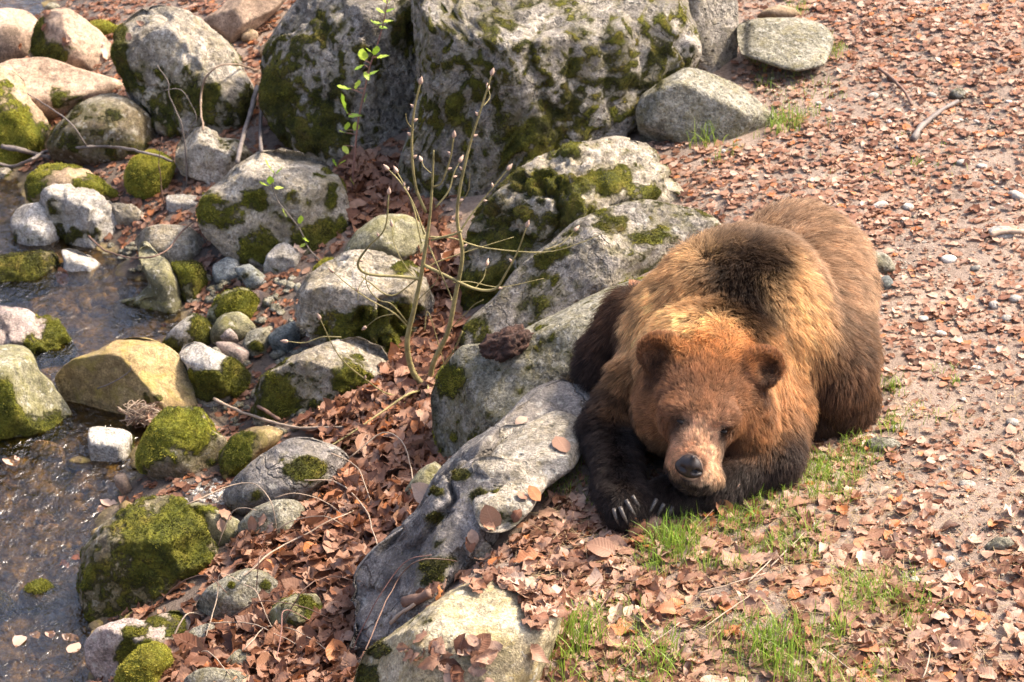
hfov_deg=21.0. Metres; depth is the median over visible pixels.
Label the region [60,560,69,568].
fallen leaf
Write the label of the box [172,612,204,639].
dry twig
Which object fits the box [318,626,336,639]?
fallen leaf
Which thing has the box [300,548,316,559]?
fallen leaf
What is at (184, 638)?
fallen leaf
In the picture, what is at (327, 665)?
fallen leaf
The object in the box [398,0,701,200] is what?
boulder
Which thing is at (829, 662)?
fallen leaf
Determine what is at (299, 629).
fallen leaf
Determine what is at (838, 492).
grass
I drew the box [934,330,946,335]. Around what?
pebble
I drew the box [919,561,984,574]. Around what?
dry stalk
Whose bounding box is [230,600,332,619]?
dry twig
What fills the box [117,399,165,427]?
debris nest
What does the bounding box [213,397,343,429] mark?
stick
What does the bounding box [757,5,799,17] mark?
stone
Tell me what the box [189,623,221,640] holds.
stone
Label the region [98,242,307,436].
gravel
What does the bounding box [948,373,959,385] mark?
grass tuft
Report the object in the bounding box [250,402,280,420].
stick
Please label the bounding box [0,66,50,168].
boulder
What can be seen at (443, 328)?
fallen leaf
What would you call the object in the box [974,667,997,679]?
fallen leaf
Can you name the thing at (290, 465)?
boulder
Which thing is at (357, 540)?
fallen leaf
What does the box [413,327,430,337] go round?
fallen leaf
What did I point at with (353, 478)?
fallen leaf
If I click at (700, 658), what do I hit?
fallen leaf
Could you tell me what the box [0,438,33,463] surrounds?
stone
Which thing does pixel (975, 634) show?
fallen leaf
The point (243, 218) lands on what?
boulder
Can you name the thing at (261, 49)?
stone
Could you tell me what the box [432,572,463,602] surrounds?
leaf
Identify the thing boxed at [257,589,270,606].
fallen leaf
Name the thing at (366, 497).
fallen leaf
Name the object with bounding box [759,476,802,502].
grass tuft
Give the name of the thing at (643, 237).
boulder
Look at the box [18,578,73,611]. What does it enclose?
stone
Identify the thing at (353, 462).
fallen leaf
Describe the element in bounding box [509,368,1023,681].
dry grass
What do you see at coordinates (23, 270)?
boulder
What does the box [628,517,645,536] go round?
fallen leaf
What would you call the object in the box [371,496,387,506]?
fallen leaf
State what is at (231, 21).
boulder
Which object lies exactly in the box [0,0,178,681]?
water
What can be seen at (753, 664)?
fallen leaf
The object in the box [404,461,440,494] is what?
stone
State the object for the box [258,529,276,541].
fallen leaf
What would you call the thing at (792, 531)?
grass tuft
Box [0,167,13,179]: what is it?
stone
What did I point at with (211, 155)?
boulder
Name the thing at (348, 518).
fallen leaf
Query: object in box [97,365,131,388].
stick
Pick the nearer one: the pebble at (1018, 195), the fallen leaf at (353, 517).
the fallen leaf at (353, 517)
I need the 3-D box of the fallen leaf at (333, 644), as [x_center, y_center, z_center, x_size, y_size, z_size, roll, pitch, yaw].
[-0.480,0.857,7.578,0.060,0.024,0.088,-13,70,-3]
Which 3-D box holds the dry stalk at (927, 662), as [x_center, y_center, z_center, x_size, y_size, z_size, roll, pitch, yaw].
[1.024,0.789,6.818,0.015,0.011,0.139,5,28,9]
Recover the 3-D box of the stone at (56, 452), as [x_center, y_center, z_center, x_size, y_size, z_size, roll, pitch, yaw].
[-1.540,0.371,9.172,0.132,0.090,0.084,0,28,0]
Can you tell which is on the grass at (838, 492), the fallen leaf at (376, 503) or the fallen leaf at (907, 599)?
the fallen leaf at (907, 599)
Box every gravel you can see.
[0,286,170,681]
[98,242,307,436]
[171,477,228,504]
[765,42,1023,608]
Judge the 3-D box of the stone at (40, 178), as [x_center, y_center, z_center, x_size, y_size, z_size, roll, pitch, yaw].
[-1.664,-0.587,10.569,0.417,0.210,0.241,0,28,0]
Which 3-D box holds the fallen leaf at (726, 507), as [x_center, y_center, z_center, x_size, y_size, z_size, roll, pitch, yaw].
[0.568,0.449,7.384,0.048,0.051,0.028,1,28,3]
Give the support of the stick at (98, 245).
on the boulder at (158, 298)
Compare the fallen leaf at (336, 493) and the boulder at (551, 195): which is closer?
the fallen leaf at (336, 493)
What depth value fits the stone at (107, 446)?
9.04 m
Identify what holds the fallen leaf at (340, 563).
on the leaf litter
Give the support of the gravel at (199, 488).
on the ground at (72, 522)
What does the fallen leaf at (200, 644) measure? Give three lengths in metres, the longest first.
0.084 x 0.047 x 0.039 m
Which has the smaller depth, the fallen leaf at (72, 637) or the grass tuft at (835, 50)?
the fallen leaf at (72, 637)
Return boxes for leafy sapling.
[260,159,319,260]
[332,0,394,189]
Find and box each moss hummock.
[89,19,116,34]
[112,640,174,681]
[123,149,175,199]
[312,256,333,270]
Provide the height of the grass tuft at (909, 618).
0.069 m
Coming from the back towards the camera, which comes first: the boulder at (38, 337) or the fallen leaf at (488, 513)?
the boulder at (38, 337)
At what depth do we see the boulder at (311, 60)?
10.32 m
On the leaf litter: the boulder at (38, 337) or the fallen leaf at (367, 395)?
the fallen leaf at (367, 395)
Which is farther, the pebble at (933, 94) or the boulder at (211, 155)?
the boulder at (211, 155)
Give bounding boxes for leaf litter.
[18,0,1023,681]
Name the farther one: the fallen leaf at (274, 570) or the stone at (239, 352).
the stone at (239, 352)
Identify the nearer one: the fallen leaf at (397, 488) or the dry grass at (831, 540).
the dry grass at (831, 540)
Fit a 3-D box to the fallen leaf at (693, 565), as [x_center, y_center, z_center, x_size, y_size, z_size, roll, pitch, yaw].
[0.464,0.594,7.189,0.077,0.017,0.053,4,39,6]
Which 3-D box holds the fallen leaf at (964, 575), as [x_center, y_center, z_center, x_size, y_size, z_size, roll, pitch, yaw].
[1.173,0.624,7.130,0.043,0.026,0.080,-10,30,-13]
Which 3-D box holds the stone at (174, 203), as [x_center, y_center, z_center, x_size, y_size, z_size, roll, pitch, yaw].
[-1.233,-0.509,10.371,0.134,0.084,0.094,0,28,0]
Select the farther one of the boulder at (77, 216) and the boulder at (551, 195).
the boulder at (77, 216)
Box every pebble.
[867,92,878,99]
[872,201,888,208]
[901,203,913,210]
[910,576,918,582]
[918,315,928,320]
[927,92,936,97]
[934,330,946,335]
[941,255,957,262]
[944,556,955,563]
[956,159,964,165]
[958,480,975,487]
[970,265,980,270]
[970,365,980,369]
[976,163,986,167]
[988,226,1015,238]
[989,300,1000,308]
[1000,314,1011,321]
[1005,418,1018,426]
[1007,294,1021,302]
[1008,190,1023,199]
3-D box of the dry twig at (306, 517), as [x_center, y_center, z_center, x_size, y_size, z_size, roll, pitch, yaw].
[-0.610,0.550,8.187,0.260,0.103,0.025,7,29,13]
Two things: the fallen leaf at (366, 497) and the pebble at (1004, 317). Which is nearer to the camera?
the fallen leaf at (366, 497)
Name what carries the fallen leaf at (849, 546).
on the leaf litter
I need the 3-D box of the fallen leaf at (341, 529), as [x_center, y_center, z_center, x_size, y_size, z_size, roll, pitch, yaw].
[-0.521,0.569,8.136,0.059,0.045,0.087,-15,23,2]
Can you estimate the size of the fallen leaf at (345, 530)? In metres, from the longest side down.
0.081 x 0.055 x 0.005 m
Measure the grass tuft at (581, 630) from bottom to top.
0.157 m
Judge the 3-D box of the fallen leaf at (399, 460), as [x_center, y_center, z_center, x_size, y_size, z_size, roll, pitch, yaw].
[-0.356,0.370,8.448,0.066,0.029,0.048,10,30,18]
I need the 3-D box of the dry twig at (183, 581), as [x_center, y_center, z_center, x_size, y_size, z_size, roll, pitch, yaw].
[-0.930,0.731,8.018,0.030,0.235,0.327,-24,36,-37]
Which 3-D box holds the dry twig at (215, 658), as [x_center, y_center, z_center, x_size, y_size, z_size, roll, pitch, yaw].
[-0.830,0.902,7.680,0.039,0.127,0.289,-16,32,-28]
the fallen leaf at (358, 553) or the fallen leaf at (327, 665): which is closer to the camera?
the fallen leaf at (327, 665)
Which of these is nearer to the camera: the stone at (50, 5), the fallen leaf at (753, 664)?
the fallen leaf at (753, 664)
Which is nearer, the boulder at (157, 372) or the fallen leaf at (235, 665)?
the fallen leaf at (235, 665)
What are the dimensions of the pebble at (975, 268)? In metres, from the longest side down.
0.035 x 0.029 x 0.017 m
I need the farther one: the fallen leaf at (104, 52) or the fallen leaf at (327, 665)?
the fallen leaf at (104, 52)
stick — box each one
[0,144,51,159]
[0,145,172,167]
[27,93,86,145]
[88,220,195,258]
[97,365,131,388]
[157,65,187,186]
[158,138,164,208]
[163,88,196,139]
[200,63,256,130]
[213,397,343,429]
[235,85,258,163]
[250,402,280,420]
[258,108,262,152]
[389,603,415,624]
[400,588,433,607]
[877,67,912,105]
[910,99,958,141]
[989,228,1023,236]
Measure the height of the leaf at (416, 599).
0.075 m
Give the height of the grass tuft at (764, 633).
0.124 m
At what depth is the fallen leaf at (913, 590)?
7.09 m
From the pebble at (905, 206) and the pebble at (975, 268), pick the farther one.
the pebble at (905, 206)
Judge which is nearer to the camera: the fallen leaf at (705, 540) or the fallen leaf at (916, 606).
the fallen leaf at (916, 606)
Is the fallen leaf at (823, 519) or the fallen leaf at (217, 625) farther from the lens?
the fallen leaf at (217, 625)
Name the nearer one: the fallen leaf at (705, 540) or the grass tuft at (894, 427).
the fallen leaf at (705, 540)
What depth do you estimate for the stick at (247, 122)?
10.51 m
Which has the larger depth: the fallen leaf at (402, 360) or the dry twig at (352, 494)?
the fallen leaf at (402, 360)
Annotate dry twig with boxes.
[156,575,226,605]
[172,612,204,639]
[187,482,277,534]
[201,650,229,673]
[205,573,238,640]
[209,622,304,648]
[218,507,254,544]
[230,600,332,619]
[243,510,353,575]
[243,584,271,626]
[244,626,324,649]
[256,555,263,590]
[268,516,342,534]
[274,493,337,510]
[275,609,309,665]
[280,576,360,624]
[304,479,377,543]
[331,453,369,497]
[348,432,412,478]
[351,554,431,652]
[365,558,457,649]
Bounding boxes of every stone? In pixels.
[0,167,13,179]
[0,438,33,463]
[0,590,16,622]
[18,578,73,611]
[24,162,118,202]
[30,440,66,460]
[44,2,59,9]
[61,248,104,285]
[66,456,93,469]
[88,426,134,467]
[111,203,143,224]
[114,472,131,494]
[134,224,206,263]
[162,313,212,352]
[166,194,198,212]
[171,259,208,301]
[184,667,248,681]
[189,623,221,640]
[190,502,239,546]
[196,568,277,617]
[206,287,262,323]
[209,311,256,345]
[212,257,239,283]
[216,342,249,363]
[220,328,238,342]
[223,649,250,667]
[235,264,266,289]
[237,499,304,535]
[241,29,257,42]
[242,327,270,357]
[259,42,266,57]
[262,242,302,273]
[268,321,300,352]
[268,593,322,627]
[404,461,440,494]
[464,540,491,560]
[472,456,526,481]
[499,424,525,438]
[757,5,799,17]
[865,437,900,450]
[873,251,894,273]
[880,276,893,289]
[949,88,965,98]
[984,537,1014,550]
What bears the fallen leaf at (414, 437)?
on the leaf litter
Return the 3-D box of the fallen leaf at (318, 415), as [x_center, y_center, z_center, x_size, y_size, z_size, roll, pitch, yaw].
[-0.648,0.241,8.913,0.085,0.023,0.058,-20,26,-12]
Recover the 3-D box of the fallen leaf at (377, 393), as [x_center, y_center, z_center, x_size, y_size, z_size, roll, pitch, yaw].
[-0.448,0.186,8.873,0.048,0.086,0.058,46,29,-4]
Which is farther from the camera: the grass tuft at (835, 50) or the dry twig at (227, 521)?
the grass tuft at (835, 50)
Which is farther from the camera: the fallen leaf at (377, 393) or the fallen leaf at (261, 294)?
the fallen leaf at (261, 294)
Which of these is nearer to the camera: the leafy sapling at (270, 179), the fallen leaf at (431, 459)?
the fallen leaf at (431, 459)
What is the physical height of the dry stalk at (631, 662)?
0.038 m
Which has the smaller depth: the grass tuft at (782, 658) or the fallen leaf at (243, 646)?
the grass tuft at (782, 658)
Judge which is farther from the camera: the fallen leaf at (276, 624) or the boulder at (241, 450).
the boulder at (241, 450)
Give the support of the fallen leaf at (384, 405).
on the leaf litter
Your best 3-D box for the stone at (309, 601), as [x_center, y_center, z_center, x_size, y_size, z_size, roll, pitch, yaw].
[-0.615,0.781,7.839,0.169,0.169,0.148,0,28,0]
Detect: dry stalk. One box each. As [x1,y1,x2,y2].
[588,585,613,622]
[627,622,679,666]
[681,484,739,542]
[699,572,765,593]
[699,595,749,630]
[748,558,772,581]
[770,532,804,566]
[823,648,852,673]
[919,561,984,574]
[922,644,929,677]
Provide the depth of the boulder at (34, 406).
9.18 m
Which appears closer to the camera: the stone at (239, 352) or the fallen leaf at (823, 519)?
the fallen leaf at (823, 519)
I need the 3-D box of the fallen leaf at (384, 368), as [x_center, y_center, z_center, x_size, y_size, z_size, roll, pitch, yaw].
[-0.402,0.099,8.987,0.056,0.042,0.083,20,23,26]
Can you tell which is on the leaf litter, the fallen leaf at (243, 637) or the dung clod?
the fallen leaf at (243, 637)
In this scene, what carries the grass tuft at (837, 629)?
on the ground at (72, 522)
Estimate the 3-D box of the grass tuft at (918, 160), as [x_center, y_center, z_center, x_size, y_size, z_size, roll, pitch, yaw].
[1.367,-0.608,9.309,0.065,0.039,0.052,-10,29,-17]
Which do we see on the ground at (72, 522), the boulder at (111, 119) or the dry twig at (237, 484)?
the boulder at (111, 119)
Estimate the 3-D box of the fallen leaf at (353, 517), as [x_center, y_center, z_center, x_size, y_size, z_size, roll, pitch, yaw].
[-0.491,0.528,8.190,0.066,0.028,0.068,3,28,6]
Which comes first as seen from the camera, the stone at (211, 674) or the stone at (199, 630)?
the stone at (211, 674)
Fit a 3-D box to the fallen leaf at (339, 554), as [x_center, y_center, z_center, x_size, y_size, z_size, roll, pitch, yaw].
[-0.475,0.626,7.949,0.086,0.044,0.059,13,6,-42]
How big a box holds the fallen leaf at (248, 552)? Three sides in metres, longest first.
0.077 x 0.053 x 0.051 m
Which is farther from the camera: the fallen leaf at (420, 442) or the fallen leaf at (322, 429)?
the fallen leaf at (322, 429)
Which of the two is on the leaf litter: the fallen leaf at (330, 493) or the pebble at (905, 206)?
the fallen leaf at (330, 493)
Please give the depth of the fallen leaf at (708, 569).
7.16 m
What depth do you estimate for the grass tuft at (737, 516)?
7.37 m
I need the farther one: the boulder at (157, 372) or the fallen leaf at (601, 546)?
the boulder at (157, 372)
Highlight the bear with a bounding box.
[567,195,885,533]
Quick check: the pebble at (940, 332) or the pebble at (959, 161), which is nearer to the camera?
the pebble at (940, 332)
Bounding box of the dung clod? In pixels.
[479,324,533,362]
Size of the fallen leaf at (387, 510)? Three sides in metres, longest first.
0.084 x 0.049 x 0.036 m
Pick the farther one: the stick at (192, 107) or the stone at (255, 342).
the stick at (192, 107)
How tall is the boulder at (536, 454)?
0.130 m
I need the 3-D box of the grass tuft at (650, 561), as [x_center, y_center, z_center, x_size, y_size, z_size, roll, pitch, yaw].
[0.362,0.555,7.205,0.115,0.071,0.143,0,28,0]
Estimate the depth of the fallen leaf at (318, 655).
7.62 m
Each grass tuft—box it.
[547,632,591,681]
[555,594,610,661]
[626,612,712,681]
[633,536,669,576]
[636,505,703,564]
[675,502,711,537]
[686,118,728,148]
[713,501,758,527]
[727,601,849,681]
[734,596,792,667]
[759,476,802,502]
[765,100,807,135]
[781,508,835,549]
[786,0,810,16]
[807,453,835,480]
[817,598,859,649]
[829,40,852,59]
[850,569,898,606]
[875,406,907,435]
[879,372,904,395]
[900,611,916,630]
[910,154,924,167]
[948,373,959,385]
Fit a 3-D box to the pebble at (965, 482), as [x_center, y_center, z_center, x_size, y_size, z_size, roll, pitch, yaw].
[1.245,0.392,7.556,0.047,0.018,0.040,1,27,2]
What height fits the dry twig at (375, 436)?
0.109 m
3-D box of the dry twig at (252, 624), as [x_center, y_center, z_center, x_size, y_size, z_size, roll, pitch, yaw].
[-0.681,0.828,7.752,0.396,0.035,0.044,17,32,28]
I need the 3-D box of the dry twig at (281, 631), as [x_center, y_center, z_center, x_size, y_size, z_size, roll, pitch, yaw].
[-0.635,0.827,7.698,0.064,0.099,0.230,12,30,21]
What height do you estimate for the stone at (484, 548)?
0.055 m
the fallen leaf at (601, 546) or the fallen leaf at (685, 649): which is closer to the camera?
the fallen leaf at (685, 649)
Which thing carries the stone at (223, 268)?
on the ground at (72, 522)
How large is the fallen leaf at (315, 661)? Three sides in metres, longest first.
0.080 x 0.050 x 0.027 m
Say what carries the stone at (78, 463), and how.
on the ground at (72, 522)
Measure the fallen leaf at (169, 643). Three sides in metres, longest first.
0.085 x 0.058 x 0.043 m
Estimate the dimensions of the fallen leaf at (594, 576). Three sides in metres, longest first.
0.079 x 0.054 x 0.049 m
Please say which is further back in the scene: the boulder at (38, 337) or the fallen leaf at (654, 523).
the boulder at (38, 337)
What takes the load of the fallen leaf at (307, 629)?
on the fallen leaf at (299, 629)
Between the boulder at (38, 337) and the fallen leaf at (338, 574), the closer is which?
the fallen leaf at (338, 574)
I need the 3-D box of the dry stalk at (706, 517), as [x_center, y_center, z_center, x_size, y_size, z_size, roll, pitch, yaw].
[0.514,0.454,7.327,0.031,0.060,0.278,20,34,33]
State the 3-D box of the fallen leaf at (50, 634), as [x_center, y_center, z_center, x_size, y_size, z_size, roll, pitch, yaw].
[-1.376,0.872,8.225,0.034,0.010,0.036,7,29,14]
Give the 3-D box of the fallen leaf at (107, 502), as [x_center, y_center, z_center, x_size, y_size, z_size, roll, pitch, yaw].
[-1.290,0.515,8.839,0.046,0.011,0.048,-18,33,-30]
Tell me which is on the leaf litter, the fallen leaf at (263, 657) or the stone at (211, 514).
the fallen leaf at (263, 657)
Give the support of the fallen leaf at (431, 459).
on the leaf litter
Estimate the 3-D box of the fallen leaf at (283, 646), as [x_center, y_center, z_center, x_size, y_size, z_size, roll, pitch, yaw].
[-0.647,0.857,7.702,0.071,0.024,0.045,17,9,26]
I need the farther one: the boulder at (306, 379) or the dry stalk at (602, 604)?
the boulder at (306, 379)
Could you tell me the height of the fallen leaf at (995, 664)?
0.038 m
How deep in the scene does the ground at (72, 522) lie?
8.91 m
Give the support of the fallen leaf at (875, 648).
on the ground at (72, 522)
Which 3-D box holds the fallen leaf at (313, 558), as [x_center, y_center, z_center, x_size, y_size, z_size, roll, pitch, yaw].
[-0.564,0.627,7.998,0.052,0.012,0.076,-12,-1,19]
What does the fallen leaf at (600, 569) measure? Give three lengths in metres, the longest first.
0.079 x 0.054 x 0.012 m
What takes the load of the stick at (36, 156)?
on the boulder at (111, 119)
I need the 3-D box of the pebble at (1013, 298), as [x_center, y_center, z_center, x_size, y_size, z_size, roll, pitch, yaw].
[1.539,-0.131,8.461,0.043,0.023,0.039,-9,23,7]
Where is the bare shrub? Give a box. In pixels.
[280,67,621,449]
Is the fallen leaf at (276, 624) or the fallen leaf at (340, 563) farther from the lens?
the fallen leaf at (340, 563)
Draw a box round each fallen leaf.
[2,455,19,466]
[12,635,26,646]
[29,631,39,638]
[45,631,54,637]
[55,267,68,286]
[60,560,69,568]
[62,633,78,641]
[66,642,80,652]
[71,553,79,559]
[96,504,111,512]
[100,44,107,58]
[100,499,116,505]
[164,638,175,648]
[171,646,179,654]
[172,632,196,653]
[172,654,184,665]
[184,652,207,667]
[190,647,201,652]
[190,655,212,666]
[196,636,205,653]
[199,630,221,643]
[208,623,222,634]
[212,656,233,666]
[217,664,241,668]
[230,537,240,558]
[235,614,259,632]
[238,605,252,614]
[241,632,249,641]
[242,553,266,567]
[242,644,265,651]
[243,540,253,561]
[243,548,254,562]
[246,654,255,666]
[251,290,273,309]
[253,623,268,633]
[256,651,273,666]
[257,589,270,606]
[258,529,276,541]
[262,633,278,652]
[263,564,278,577]
[268,643,287,650]
[272,620,292,630]
[273,649,290,661]
[279,555,298,569]
[284,656,298,675]
[293,542,303,557]
[294,244,305,253]
[295,626,303,640]
[295,656,322,668]
[299,408,322,422]
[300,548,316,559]
[301,508,325,514]
[302,623,316,636]
[302,654,319,666]
[305,527,323,536]
[306,509,318,526]
[307,654,326,665]
[308,502,327,515]
[308,636,325,653]
[309,554,325,559]
[310,616,330,629]
[312,497,327,505]
[316,621,333,632]
[316,628,331,642]
[318,424,332,436]
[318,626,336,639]
[319,479,335,493]
[320,490,343,502]
[322,659,330,670]
[323,398,334,411]
[323,488,341,499]
[324,525,343,533]
[324,560,340,573]
[325,632,334,646]
[325,638,346,664]
[328,571,353,586]
[330,555,351,570]
[334,516,352,529]
[334,524,347,532]
[335,549,354,558]
[336,433,358,447]
[337,513,355,521]
[337,535,354,545]
[338,503,357,515]
[338,576,353,582]
[342,564,356,577]
[342,584,354,597]
[343,467,357,476]
[343,520,358,532]
[344,503,367,514]
[345,537,364,544]
[347,474,359,486]
[349,459,357,466]
[349,551,365,557]
[354,494,370,503]
[355,433,372,453]
[358,424,375,434]
[361,493,375,503]
[363,379,381,392]
[364,413,382,422]
[365,387,388,404]
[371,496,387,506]
[372,387,382,402]
[372,517,385,527]
[373,503,396,518]
[374,442,393,454]
[377,482,388,497]
[378,442,393,458]
[379,363,393,374]
[381,401,400,410]
[381,461,406,471]
[382,514,392,530]
[383,457,407,466]
[385,510,396,522]
[387,478,405,486]
[389,483,407,492]
[395,353,406,366]
[398,502,409,521]
[402,490,409,503]
[406,428,420,436]
[407,433,424,441]
[410,438,429,447]
[411,336,424,352]
[411,356,419,361]
[411,482,428,503]
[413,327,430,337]
[422,452,446,466]
[437,324,456,335]
[445,314,465,324]
[452,315,470,326]
[480,504,501,527]
[513,545,543,562]
[515,416,527,423]
[552,436,570,452]
[557,557,586,570]
[584,566,602,587]
[586,537,615,556]
[592,559,604,572]
[605,535,627,550]
[623,566,646,584]
[624,637,636,650]
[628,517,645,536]
[636,579,659,593]
[643,518,657,530]
[646,515,662,528]
[655,600,680,615]
[674,644,692,669]
[678,561,698,572]
[683,658,706,677]
[684,654,704,662]
[696,561,720,579]
[698,634,721,656]
[699,534,717,557]
[716,500,732,516]
[750,648,772,666]
[784,535,799,549]
[785,496,809,508]
[787,625,807,648]
[802,580,819,587]
[808,507,825,523]
[813,661,833,676]
[837,650,860,665]
[841,543,859,558]
[854,641,879,651]
[858,527,884,540]
[874,599,892,613]
[885,592,914,602]
[902,598,924,611]
[907,582,926,598]
[908,547,927,565]
[921,575,939,586]
[944,587,953,605]
[958,624,988,638]
[960,571,973,590]
[960,633,974,655]
[969,587,996,601]
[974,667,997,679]
[992,659,1008,679]
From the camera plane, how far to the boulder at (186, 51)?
10.76 m
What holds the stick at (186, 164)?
on the ground at (72, 522)
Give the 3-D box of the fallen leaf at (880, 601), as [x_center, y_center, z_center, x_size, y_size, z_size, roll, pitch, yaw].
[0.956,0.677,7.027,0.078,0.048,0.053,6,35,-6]
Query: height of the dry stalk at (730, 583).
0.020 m
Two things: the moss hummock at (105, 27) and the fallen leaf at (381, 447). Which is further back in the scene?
the moss hummock at (105, 27)
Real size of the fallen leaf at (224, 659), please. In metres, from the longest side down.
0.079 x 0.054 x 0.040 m
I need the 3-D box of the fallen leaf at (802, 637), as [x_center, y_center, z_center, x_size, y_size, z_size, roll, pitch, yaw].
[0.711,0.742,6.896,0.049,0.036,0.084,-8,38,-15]
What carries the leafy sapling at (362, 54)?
on the ground at (72, 522)
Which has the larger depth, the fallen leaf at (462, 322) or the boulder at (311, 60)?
the boulder at (311, 60)
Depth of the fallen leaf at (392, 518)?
8.08 m
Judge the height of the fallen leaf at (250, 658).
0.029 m
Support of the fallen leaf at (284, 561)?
on the leaf litter
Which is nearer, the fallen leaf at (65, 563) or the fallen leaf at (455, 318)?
the fallen leaf at (65, 563)
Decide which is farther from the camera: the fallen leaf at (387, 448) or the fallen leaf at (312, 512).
the fallen leaf at (387, 448)
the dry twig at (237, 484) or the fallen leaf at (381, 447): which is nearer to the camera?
the dry twig at (237, 484)
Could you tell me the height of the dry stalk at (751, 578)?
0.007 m
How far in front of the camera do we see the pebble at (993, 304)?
8.42 m
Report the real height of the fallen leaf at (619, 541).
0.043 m
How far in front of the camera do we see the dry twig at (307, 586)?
7.76 m
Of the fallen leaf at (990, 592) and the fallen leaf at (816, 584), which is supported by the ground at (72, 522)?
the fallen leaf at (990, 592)
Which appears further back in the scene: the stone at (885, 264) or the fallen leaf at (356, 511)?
the stone at (885, 264)
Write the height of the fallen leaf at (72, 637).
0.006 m
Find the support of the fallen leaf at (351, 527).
on the leaf litter
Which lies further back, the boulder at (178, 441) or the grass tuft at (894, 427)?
the boulder at (178, 441)
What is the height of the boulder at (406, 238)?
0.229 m
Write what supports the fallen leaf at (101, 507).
on the water
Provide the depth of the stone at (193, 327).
9.62 m
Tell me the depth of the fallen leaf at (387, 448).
8.56 m
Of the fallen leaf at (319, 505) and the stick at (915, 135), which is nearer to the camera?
the fallen leaf at (319, 505)
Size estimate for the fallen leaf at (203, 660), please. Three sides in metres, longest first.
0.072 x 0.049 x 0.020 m
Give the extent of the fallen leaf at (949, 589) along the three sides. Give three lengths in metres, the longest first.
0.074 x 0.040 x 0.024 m
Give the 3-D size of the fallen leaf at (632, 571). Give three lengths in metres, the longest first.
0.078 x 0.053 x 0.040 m
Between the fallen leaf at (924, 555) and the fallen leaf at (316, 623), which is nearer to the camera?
the fallen leaf at (924, 555)
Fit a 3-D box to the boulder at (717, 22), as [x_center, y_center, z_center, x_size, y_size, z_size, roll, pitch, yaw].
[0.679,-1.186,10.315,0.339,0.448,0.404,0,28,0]
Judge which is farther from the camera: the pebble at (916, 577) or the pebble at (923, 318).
the pebble at (923, 318)
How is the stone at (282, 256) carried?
on the ground at (72, 522)
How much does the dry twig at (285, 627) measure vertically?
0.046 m
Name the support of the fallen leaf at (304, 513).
on the leaf litter
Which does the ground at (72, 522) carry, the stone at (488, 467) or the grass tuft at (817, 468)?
the grass tuft at (817, 468)
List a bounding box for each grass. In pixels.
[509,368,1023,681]
[544,32,967,681]
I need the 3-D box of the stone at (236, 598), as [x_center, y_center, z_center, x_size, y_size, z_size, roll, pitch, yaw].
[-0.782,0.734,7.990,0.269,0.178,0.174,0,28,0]
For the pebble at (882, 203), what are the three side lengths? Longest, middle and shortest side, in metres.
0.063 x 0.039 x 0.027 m
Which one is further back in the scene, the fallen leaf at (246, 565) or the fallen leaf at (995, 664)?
the fallen leaf at (246, 565)
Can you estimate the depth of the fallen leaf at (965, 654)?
6.86 m
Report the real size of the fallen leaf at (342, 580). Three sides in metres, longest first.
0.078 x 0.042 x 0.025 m
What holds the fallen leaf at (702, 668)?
on the leaf litter
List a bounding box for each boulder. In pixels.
[0,8,37,62]
[0,57,122,119]
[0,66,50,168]
[0,249,59,303]
[0,305,78,369]
[0,344,73,442]
[11,202,59,250]
[28,8,111,70]
[39,183,117,250]
[46,93,156,164]
[55,337,197,417]
[76,494,218,622]
[84,610,190,681]
[110,5,256,137]
[113,241,181,325]
[134,405,226,479]
[175,126,253,184]
[179,342,251,406]
[195,148,349,266]
[204,0,285,43]
[218,426,282,478]
[222,437,348,516]
[249,336,388,424]
[257,0,415,169]
[294,249,434,352]
[343,214,425,260]
[349,379,591,649]
[353,576,564,681]
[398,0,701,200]
[431,276,645,459]
[456,136,683,310]
[458,197,720,346]
[472,410,580,532]
[635,67,774,144]
[688,0,738,72]
[737,17,833,71]
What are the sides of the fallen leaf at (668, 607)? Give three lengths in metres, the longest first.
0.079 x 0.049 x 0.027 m
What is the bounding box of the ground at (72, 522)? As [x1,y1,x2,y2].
[0,0,1023,681]
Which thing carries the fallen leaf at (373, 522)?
on the leaf litter
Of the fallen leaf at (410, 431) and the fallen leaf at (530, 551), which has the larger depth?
the fallen leaf at (410, 431)
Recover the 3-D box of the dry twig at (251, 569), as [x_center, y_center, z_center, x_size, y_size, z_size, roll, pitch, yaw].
[-0.625,0.580,8.109,0.077,0.049,0.542,21,34,34]
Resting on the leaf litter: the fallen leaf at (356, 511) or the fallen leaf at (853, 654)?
the fallen leaf at (853, 654)
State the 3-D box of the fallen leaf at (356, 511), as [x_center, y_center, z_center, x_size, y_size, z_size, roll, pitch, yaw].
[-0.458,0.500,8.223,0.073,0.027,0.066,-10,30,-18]
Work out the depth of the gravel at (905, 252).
8.50 m
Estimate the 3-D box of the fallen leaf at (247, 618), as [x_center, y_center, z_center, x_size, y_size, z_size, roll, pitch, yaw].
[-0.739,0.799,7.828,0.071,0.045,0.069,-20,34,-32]
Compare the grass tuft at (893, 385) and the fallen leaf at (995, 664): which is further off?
the grass tuft at (893, 385)
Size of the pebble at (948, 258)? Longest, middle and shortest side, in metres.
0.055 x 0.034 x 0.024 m

